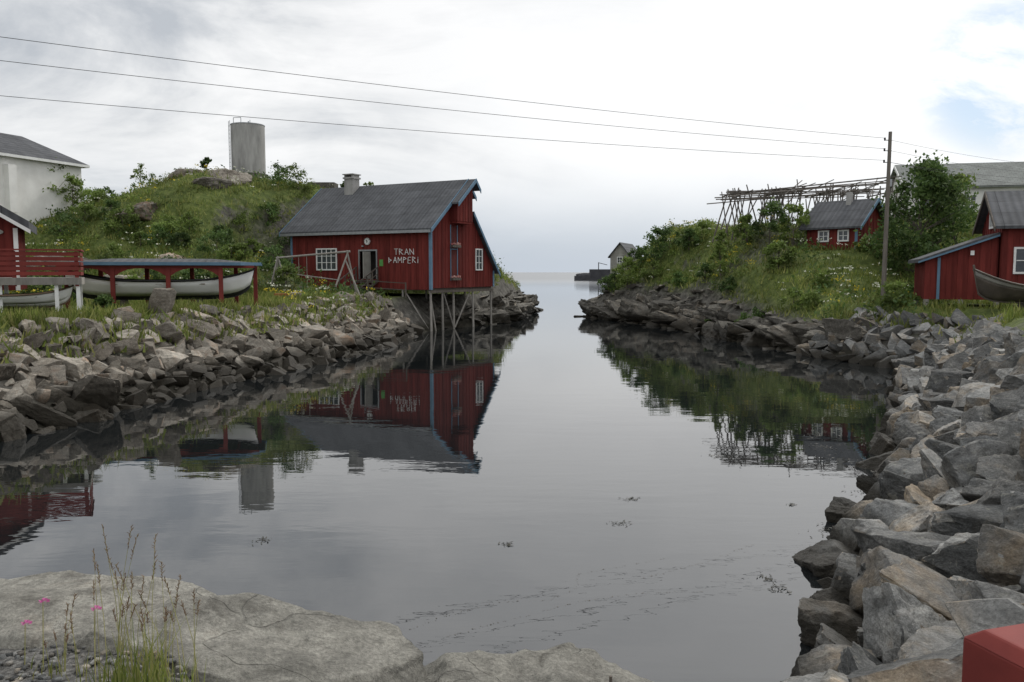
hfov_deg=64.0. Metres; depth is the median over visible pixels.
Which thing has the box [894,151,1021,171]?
overhead cable
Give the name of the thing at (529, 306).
rock outcrop
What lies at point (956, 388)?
boulder
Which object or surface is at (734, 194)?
fish drying rack
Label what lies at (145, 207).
rock outcrop
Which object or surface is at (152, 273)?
shrub
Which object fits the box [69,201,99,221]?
shrub
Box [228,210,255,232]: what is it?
shrub
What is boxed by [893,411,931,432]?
boulder
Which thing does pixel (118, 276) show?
rock outcrop
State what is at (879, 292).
shrub
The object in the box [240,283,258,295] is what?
shrub
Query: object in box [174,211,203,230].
shrub
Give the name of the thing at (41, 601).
wildflower
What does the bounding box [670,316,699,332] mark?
rock outcrop
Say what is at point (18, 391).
boulder
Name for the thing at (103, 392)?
boulder
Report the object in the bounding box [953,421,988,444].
boulder
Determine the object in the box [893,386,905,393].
boulder
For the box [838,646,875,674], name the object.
boulder
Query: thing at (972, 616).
rubble
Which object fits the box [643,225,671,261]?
tree
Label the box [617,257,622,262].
window
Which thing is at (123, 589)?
tall grass
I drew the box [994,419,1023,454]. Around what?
boulder
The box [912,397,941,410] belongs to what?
boulder
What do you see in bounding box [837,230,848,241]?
window
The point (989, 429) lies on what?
boulder
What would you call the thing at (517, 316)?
rock outcrop
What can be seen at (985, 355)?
boulder
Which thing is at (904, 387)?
boulder
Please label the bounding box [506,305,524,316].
rock outcrop
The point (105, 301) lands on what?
shrub
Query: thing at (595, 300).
rock outcrop
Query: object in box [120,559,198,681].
tall grass
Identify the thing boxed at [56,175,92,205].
tree
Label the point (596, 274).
pier
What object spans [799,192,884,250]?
red shed
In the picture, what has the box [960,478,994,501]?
boulder
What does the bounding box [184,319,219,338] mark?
boulder
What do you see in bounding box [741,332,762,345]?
rock outcrop
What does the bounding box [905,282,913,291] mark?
shrub
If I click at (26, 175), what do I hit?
white house
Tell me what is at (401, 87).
overhead cable
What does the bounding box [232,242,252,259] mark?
shrub
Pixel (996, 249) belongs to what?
boathouse
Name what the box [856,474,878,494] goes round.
boulder
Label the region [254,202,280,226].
shrub
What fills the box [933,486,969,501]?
boulder
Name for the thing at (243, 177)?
rock outcrop
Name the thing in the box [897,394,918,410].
boulder
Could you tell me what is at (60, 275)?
shrub
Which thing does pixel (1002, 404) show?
boulder
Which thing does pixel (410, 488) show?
sea water
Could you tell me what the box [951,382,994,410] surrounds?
boulder
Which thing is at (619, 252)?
grey roofed house
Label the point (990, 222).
window
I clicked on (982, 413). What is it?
boulder
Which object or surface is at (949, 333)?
boulder
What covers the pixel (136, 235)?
shrub
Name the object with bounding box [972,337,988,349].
boulder
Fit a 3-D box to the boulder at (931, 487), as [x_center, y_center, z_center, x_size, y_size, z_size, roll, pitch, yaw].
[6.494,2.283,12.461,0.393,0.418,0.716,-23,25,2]
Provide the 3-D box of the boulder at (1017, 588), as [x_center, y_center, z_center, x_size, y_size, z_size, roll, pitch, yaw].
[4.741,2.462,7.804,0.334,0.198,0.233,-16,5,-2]
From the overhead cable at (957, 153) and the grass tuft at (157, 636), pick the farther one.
the overhead cable at (957, 153)
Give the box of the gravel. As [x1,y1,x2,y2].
[0,644,191,681]
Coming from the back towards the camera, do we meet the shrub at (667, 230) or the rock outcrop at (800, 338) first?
the shrub at (667, 230)
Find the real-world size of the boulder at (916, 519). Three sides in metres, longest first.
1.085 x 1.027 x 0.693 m
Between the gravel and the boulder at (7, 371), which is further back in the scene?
the boulder at (7, 371)
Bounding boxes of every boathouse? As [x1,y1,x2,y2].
[279,173,500,330]
[908,190,1023,306]
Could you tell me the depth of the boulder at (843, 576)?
9.60 m
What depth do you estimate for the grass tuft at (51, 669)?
4.27 m
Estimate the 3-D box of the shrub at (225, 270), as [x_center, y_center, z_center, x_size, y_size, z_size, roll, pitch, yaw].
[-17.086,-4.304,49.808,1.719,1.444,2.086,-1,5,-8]
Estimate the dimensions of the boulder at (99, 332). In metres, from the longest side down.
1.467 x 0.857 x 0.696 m
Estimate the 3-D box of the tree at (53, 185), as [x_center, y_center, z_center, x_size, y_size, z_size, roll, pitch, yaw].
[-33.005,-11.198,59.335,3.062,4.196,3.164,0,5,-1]
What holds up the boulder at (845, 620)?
on the ground at (226, 210)
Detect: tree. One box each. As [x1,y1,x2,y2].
[42,157,84,197]
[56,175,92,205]
[95,186,114,197]
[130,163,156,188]
[199,157,213,169]
[363,181,373,185]
[615,255,640,285]
[627,245,650,270]
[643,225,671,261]
[675,227,702,249]
[708,230,728,278]
[731,213,762,245]
[746,197,791,243]
[771,201,810,246]
[794,208,812,234]
[853,150,980,275]
[922,169,978,247]
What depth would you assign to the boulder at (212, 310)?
33.23 m
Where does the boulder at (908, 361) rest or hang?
on the ground at (226, 210)
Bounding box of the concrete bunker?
[307,182,337,188]
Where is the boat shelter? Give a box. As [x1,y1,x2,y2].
[56,258,261,308]
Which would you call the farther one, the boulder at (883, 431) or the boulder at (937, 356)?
the boulder at (937, 356)
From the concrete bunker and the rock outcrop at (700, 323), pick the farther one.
the concrete bunker
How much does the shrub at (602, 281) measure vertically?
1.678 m
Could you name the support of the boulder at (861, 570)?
on the ground at (226, 210)
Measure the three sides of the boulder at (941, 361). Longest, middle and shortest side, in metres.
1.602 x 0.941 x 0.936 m
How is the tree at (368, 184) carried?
on the ground at (226, 210)
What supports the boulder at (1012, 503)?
on the ground at (226, 210)
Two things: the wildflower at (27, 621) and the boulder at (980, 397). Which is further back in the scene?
the boulder at (980, 397)
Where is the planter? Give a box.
[274,293,287,296]
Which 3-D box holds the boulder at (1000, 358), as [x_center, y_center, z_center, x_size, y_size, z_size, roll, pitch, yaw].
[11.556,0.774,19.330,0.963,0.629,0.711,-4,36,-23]
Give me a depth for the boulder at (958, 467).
11.69 m
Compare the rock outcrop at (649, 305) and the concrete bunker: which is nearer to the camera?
the rock outcrop at (649, 305)
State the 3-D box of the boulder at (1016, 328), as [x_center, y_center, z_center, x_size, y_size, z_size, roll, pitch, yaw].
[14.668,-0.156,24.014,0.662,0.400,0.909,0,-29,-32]
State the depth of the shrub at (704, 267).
57.65 m
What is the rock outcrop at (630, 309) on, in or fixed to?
on the ground at (226, 210)
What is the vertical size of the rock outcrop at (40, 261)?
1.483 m
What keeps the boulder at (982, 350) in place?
on the ground at (226, 210)
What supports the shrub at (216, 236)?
on the ground at (226, 210)
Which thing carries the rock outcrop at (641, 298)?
on the ground at (226, 210)
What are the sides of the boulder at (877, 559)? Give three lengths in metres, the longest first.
1.022 x 0.976 x 0.849 m
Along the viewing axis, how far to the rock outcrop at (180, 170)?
61.52 m
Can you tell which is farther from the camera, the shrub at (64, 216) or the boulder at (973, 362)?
the shrub at (64, 216)
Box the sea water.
[0,272,893,681]
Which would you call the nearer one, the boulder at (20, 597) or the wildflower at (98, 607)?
the wildflower at (98, 607)
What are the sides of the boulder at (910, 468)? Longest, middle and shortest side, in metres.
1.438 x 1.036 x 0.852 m
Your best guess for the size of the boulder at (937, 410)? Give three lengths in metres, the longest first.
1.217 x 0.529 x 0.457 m
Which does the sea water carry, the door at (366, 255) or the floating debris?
the floating debris
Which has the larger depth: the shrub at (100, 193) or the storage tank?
the storage tank
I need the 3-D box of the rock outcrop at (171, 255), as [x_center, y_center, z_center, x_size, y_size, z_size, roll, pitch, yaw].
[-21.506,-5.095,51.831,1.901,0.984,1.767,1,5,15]
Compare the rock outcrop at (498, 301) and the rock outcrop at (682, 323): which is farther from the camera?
the rock outcrop at (498, 301)
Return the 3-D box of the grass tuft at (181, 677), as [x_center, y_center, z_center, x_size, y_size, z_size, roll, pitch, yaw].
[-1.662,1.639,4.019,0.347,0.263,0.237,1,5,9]
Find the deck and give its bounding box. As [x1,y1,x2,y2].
[0,249,84,312]
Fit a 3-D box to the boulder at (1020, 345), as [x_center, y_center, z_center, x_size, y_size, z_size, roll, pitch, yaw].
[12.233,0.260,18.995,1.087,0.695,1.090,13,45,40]
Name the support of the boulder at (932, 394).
on the ground at (226, 210)
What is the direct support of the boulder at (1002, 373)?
on the ground at (226, 210)
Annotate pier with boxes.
[574,262,610,280]
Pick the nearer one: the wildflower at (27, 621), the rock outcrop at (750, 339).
the wildflower at (27, 621)
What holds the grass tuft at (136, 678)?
on the ground at (226, 210)
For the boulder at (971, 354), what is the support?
on the ground at (226, 210)
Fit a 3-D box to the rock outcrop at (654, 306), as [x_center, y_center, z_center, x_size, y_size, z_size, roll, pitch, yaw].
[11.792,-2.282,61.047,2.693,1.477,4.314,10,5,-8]
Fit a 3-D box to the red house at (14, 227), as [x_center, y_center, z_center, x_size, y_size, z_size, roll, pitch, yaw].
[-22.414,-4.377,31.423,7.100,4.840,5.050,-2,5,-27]
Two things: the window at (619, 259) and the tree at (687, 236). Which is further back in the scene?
the window at (619, 259)
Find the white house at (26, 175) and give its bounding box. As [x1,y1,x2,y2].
[0,133,89,223]
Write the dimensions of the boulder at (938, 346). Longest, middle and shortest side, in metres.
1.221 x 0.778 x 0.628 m
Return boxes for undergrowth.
[3,168,981,313]
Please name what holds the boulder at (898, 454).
on the ground at (226, 210)
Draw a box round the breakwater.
[576,273,588,275]
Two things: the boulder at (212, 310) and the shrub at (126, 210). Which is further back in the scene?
the shrub at (126, 210)
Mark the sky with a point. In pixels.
(944, 75)
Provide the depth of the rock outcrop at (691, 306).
56.78 m
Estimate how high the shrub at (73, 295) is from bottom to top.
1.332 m
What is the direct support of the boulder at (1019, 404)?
on the ground at (226, 210)
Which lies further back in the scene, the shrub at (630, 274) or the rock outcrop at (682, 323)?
the shrub at (630, 274)
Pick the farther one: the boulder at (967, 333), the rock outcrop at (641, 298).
the rock outcrop at (641, 298)
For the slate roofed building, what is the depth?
66.68 m
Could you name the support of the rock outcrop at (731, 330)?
on the ground at (226, 210)
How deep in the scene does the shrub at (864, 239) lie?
49.52 m
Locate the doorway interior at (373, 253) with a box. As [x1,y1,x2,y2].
[366,251,375,278]
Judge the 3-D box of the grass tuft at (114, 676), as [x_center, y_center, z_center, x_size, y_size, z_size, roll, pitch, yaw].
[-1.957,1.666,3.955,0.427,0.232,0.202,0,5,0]
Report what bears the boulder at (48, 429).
on the ground at (226, 210)
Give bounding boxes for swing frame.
[271,250,360,295]
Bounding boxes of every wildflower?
[20,620,31,664]
[38,598,49,665]
[91,605,101,672]
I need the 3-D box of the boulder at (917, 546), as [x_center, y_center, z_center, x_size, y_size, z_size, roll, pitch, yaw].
[4.960,2.661,10.017,0.859,0.758,1.603,-4,6,-39]
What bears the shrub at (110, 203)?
on the ground at (226, 210)
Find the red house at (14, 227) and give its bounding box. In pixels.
[0,205,36,289]
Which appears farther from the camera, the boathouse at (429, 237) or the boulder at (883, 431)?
the boathouse at (429, 237)
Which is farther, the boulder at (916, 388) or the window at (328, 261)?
the window at (328, 261)
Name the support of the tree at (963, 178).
on the ground at (226, 210)
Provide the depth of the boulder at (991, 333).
25.37 m
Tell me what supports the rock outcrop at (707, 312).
on the ground at (226, 210)
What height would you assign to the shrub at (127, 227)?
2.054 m
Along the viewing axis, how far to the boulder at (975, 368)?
20.87 m
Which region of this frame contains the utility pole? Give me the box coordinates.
[880,131,891,304]
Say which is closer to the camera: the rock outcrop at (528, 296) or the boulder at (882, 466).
the boulder at (882, 466)
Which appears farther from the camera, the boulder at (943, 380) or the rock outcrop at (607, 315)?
the rock outcrop at (607, 315)
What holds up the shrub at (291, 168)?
on the ground at (226, 210)
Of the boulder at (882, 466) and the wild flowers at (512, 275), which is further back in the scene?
the wild flowers at (512, 275)
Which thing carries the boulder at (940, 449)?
on the ground at (226, 210)
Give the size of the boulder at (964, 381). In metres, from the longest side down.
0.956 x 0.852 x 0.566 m
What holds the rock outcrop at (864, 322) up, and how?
on the ground at (226, 210)
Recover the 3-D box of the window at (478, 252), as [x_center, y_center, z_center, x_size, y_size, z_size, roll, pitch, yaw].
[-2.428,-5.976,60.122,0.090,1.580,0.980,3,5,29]
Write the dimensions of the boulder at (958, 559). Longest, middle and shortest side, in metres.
1.268 x 0.514 x 0.450 m
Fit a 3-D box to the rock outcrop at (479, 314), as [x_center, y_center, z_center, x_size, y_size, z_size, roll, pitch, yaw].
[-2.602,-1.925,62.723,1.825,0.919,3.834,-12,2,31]
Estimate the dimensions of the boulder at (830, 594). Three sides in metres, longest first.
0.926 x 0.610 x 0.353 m
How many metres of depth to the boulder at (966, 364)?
21.86 m
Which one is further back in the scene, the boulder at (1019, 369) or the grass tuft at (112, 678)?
the boulder at (1019, 369)
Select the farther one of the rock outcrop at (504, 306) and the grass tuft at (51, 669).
the rock outcrop at (504, 306)
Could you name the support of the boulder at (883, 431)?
on the ground at (226, 210)
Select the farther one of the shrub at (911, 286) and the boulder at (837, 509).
the shrub at (911, 286)
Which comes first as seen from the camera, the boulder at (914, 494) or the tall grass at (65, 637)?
the tall grass at (65, 637)
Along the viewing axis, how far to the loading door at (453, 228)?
57.15 m
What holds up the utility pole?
on the ground at (226, 210)
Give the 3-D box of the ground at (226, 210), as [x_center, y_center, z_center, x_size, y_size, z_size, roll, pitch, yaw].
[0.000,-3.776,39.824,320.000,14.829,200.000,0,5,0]
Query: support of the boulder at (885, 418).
on the ground at (226, 210)
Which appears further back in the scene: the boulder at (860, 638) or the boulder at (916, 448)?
the boulder at (916, 448)
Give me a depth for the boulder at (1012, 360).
18.31 m
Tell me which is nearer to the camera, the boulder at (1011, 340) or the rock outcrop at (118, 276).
the boulder at (1011, 340)
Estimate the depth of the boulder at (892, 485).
12.90 m
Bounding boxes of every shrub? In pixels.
[19,275,53,292]
[21,266,52,291]
[40,208,87,237]
[46,266,87,287]
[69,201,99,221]
[71,291,88,303]
[82,187,105,201]
[85,188,111,204]
[91,293,117,310]
[95,240,124,258]
[98,207,140,235]
[99,198,120,214]
[101,203,144,234]
[124,274,141,278]
[129,229,147,245]
[141,224,173,245]
[142,254,189,278]
[150,211,189,235]
[167,232,191,247]
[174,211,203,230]
[182,268,210,278]
[193,229,231,252]
[213,223,236,243]
[214,242,240,260]
[223,258,245,275]
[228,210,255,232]
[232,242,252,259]
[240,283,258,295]
[245,238,264,255]
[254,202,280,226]
[254,243,291,271]
[260,199,281,221]
[266,234,295,260]
[268,160,304,189]
[274,163,318,190]
[274,264,301,285]
[278,259,305,277]
[597,275,614,292]
[601,271,622,290]
[610,263,629,284]
[611,270,640,289]
[638,260,663,279]
[658,223,681,248]
[667,271,687,286]
[693,219,713,235]
[695,262,713,279]
[717,275,738,292]
[734,306,766,321]
[762,239,799,269]
[778,286,803,309]
[799,290,823,309]
[810,269,835,286]
[852,236,882,251]
[867,225,905,259]
[873,283,906,298]
[879,279,920,307]
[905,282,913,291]
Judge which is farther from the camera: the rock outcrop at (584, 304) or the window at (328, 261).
the rock outcrop at (584, 304)
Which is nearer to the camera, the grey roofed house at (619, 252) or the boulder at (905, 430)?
the boulder at (905, 430)
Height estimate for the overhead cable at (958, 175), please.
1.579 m
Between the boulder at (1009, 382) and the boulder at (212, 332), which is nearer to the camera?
the boulder at (1009, 382)
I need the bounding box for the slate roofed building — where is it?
[883,162,1023,220]
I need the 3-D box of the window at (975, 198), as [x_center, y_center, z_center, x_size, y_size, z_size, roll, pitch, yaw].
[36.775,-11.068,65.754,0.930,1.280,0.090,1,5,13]
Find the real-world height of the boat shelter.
2.400 m
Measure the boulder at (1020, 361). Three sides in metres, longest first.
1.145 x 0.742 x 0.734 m
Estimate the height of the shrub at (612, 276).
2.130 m
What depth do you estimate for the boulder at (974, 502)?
10.51 m
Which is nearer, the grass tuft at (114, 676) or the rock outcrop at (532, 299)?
the grass tuft at (114, 676)
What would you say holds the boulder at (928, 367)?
on the ground at (226, 210)
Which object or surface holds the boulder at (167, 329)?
on the ground at (226, 210)
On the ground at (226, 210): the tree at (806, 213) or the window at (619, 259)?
the tree at (806, 213)
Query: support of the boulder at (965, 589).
on the ground at (226, 210)
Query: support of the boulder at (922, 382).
on the ground at (226, 210)
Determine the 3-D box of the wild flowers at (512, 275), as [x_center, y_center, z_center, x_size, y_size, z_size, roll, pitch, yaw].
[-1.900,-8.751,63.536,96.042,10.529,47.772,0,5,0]
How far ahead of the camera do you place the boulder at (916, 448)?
14.96 m
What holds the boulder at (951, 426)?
on the ground at (226, 210)
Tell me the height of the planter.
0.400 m
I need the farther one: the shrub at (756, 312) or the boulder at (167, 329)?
the shrub at (756, 312)
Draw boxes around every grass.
[43,593,78,676]
[92,525,201,681]
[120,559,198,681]
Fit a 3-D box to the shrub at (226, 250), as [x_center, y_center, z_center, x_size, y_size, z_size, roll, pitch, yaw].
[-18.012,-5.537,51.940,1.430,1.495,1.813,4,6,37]
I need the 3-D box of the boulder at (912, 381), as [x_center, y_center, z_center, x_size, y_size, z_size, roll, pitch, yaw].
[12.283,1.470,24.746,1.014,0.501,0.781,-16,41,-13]
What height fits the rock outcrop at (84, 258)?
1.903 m
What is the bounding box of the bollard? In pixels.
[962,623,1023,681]
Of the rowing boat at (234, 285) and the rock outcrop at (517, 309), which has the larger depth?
the rock outcrop at (517, 309)
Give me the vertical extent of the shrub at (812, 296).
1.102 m
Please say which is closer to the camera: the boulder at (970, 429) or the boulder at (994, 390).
the boulder at (970, 429)
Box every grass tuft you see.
[18,655,85,679]
[64,662,152,681]
[76,641,140,681]
[104,619,184,681]
[119,618,169,681]
[133,648,206,681]
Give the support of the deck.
on the ground at (226, 210)
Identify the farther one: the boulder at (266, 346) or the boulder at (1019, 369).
the boulder at (266, 346)
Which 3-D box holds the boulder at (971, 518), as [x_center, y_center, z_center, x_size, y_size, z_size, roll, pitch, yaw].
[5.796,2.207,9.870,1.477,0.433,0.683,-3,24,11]
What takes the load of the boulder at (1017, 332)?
on the ground at (226, 210)
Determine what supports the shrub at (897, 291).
on the ground at (226, 210)
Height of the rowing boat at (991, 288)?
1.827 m
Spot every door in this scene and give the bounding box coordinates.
[363,252,370,278]
[451,226,456,277]
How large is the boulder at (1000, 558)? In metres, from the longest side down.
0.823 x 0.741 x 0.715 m
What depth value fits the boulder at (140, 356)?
26.82 m
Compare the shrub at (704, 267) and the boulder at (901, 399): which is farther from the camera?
the shrub at (704, 267)
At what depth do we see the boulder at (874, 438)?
19.07 m
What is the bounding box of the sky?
[0,0,1023,271]
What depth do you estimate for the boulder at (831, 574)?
10.73 m
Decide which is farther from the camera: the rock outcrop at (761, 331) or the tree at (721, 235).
the tree at (721, 235)
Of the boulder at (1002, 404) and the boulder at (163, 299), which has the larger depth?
the boulder at (163, 299)
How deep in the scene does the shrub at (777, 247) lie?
50.44 m
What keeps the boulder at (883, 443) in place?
on the ground at (226, 210)
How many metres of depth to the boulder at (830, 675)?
4.58 m
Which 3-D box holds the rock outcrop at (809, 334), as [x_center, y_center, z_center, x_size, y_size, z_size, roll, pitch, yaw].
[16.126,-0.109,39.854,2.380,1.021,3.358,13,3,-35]
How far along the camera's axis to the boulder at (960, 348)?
25.72 m
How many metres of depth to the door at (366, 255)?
56.87 m
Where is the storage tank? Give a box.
[228,117,268,178]
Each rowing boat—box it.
[0,285,73,312]
[65,266,254,305]
[972,265,1023,308]
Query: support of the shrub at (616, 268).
on the ground at (226, 210)
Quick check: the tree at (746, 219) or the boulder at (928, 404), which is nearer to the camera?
the boulder at (928, 404)
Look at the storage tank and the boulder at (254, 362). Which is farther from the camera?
the storage tank
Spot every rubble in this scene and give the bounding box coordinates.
[0,291,423,431]
[426,284,821,354]
[796,306,1023,637]
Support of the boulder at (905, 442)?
on the ground at (226, 210)
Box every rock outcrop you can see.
[26,256,62,266]
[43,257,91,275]
[103,274,140,278]
[115,201,160,221]
[156,253,186,258]
[168,168,201,178]
[192,177,231,189]
[202,168,251,185]
[471,307,496,318]
[483,298,508,310]
[484,308,510,323]
[488,295,504,306]
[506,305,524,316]
[508,308,527,319]
[509,300,520,305]
[511,296,525,302]
[511,302,533,313]
[525,294,534,303]
[530,294,537,304]
[578,299,597,316]
[586,296,598,303]
[589,306,609,315]
[596,300,615,306]
[597,311,621,320]
[604,300,619,314]
[618,299,649,321]
[627,304,633,311]
[635,293,652,303]
[647,301,658,308]
[648,299,669,314]
[648,311,678,323]
[658,301,676,313]
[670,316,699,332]
[674,301,705,313]
[680,309,701,319]
[696,306,717,321]
[697,319,705,327]
[701,321,719,337]
[706,310,733,322]
[713,320,733,340]
[722,323,751,340]
[733,316,768,330]
[736,332,751,340]
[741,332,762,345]
[753,325,778,344]
[761,326,779,345]
[767,322,800,349]
[782,323,822,334]
[796,335,803,341]
[802,326,824,339]
[821,318,867,341]
[851,317,883,330]
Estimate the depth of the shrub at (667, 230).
67.15 m
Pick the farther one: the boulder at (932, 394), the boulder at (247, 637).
the boulder at (932, 394)
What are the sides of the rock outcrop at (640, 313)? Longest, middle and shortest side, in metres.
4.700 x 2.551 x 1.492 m
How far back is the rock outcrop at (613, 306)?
68.37 m
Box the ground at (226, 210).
[0,172,1023,681]
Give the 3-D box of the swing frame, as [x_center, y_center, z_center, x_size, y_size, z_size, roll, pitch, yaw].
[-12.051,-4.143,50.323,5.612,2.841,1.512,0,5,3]
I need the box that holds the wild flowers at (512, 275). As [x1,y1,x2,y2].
[25,166,927,306]
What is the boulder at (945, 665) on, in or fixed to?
on the ground at (226, 210)
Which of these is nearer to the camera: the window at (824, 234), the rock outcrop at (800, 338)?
the rock outcrop at (800, 338)
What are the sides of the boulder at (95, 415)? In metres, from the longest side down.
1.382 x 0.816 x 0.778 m
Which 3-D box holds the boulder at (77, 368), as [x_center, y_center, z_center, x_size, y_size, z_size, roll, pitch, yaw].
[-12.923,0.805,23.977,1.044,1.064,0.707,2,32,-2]
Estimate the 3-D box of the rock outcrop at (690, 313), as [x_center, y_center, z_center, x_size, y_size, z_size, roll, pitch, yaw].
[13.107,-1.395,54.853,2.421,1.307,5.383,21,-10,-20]
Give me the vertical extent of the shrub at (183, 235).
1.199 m
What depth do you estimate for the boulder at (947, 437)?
14.64 m
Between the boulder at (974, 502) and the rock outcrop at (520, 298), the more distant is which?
the rock outcrop at (520, 298)
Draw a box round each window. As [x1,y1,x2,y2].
[316,248,336,269]
[475,249,482,269]
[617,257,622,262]
[818,230,828,241]
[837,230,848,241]
[966,195,976,207]
[989,215,992,228]
[1013,247,1023,273]
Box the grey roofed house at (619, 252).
[608,242,636,272]
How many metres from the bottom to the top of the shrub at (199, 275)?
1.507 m
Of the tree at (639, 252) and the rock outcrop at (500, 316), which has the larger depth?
the tree at (639, 252)
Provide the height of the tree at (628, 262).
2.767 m
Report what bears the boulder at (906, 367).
on the ground at (226, 210)
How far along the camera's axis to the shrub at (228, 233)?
57.36 m
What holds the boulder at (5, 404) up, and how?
on the ground at (226, 210)
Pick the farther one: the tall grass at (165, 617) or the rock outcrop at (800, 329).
the rock outcrop at (800, 329)
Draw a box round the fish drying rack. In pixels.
[707,176,902,242]
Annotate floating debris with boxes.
[417,544,752,634]
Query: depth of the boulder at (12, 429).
19.63 m
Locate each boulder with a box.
[0,363,15,380]
[0,400,12,408]
[0,407,26,441]
[0,570,215,649]
[3,384,33,404]
[13,397,76,427]
[31,426,55,433]
[50,352,94,378]
[71,374,120,407]
[71,409,113,422]
[76,593,428,681]
[80,318,109,342]
[117,306,133,311]
[130,352,147,370]
[147,288,176,312]
[150,320,182,343]
[155,349,188,371]
[179,308,219,324]
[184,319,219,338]
[200,304,217,315]
[233,355,263,368]
[245,338,274,361]
[294,341,311,353]
[365,292,372,300]
[424,642,653,681]
[780,671,825,681]
[790,644,876,676]
[792,539,858,577]
[797,597,863,647]
[809,587,849,605]
[814,623,851,647]
[820,669,848,681]
[825,496,855,522]
[826,518,888,552]
[829,564,836,577]
[830,552,856,601]
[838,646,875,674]
[842,500,872,518]
[847,649,962,681]
[849,546,934,615]
[851,526,951,561]
[851,641,882,664]
[855,448,909,470]
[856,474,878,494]
[856,627,863,647]
[857,562,865,576]
[860,498,918,525]
[862,582,947,662]
[863,458,923,499]
[868,434,896,455]
[869,432,887,445]
[872,448,910,476]
[873,428,885,433]
[878,460,892,472]
[878,470,917,499]
[879,408,899,429]
[879,558,958,620]
[881,647,899,663]
[886,406,913,434]
[888,392,901,407]
[889,501,945,531]
[891,356,917,367]
[892,423,928,445]
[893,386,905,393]
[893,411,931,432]
[893,437,915,450]
[896,620,962,660]
[897,364,914,371]
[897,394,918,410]
[898,393,916,404]
[899,384,907,391]
[904,484,932,504]
[906,375,921,390]
[910,410,934,426]
[910,434,934,457]
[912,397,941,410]
[912,433,927,446]
[913,384,919,393]
[916,366,933,374]
[916,397,953,410]
[917,368,930,376]
[917,474,950,500]
[918,376,928,392]
[919,448,945,479]
[920,535,987,581]
[923,347,933,365]
[924,368,973,392]
[924,439,959,459]
[927,504,1002,535]
[928,392,945,397]
[929,413,957,434]
[930,344,947,349]
[932,352,948,362]
[932,405,963,418]
[932,419,960,435]
[932,488,969,509]
[932,532,979,553]
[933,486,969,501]
[934,420,992,444]
[936,351,968,368]
[940,439,1014,487]
[941,328,961,340]
[942,351,968,369]
[942,390,957,398]
[944,636,963,649]
[947,386,959,392]
[947,575,1023,602]
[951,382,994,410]
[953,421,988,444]
[955,343,965,352]
[957,499,978,506]
[958,378,979,391]
[960,404,993,427]
[960,435,1001,445]
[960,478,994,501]
[962,357,970,369]
[963,330,975,338]
[964,334,986,350]
[964,385,999,411]
[966,323,1003,337]
[967,347,977,357]
[968,353,1003,366]
[971,361,1009,383]
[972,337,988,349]
[973,341,1002,357]
[973,353,1004,373]
[976,329,1007,348]
[976,409,1023,436]
[976,454,1023,480]
[976,478,1023,504]
[976,524,1023,585]
[977,354,995,369]
[982,354,1010,362]
[985,330,997,336]
[989,385,1023,419]
[989,386,1004,403]
[994,364,1023,385]
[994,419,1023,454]
[995,368,1013,378]
[998,348,1023,367]
[999,491,1023,533]
[1000,374,1023,390]
[1003,333,1023,354]
[1004,585,1023,593]
[1005,327,1023,334]
[1007,330,1021,335]
[1012,353,1023,371]
[1013,389,1023,412]
[1015,338,1023,352]
[1016,409,1023,421]
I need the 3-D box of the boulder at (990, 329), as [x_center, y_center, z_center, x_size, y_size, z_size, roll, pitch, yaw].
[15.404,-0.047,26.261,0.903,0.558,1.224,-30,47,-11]
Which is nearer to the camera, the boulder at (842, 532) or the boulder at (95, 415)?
the boulder at (842, 532)
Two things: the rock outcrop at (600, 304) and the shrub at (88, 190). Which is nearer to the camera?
the shrub at (88, 190)
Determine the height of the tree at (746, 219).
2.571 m
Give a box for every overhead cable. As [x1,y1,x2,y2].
[0,60,883,148]
[0,95,871,159]
[3,37,879,137]
[891,162,1015,177]
[892,140,1020,162]
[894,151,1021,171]
[895,163,1018,183]
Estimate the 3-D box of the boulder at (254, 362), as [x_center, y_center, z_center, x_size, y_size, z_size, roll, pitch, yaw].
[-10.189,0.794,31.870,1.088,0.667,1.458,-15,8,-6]
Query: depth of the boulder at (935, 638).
6.86 m
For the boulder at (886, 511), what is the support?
on the ground at (226, 210)
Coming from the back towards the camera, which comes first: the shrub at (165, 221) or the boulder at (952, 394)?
the shrub at (165, 221)
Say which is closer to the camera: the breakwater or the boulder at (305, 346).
the boulder at (305, 346)
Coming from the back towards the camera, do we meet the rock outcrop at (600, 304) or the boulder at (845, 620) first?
the rock outcrop at (600, 304)
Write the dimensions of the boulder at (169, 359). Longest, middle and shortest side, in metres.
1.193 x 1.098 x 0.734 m
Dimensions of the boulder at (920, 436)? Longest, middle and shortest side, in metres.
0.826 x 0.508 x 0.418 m
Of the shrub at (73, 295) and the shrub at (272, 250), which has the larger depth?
the shrub at (272, 250)
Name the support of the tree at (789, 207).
on the ground at (226, 210)
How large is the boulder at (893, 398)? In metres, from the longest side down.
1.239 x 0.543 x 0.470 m
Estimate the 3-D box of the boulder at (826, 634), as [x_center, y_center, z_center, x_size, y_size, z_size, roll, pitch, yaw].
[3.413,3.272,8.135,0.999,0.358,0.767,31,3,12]
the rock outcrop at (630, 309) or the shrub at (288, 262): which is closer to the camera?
the shrub at (288, 262)
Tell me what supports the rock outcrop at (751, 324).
on the ground at (226, 210)
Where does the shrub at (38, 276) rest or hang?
on the ground at (226, 210)
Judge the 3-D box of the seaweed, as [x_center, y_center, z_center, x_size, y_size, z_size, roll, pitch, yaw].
[3.394,3.126,10.367,0.309,0.016,0.290,3,5,28]
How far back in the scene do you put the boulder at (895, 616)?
7.50 m

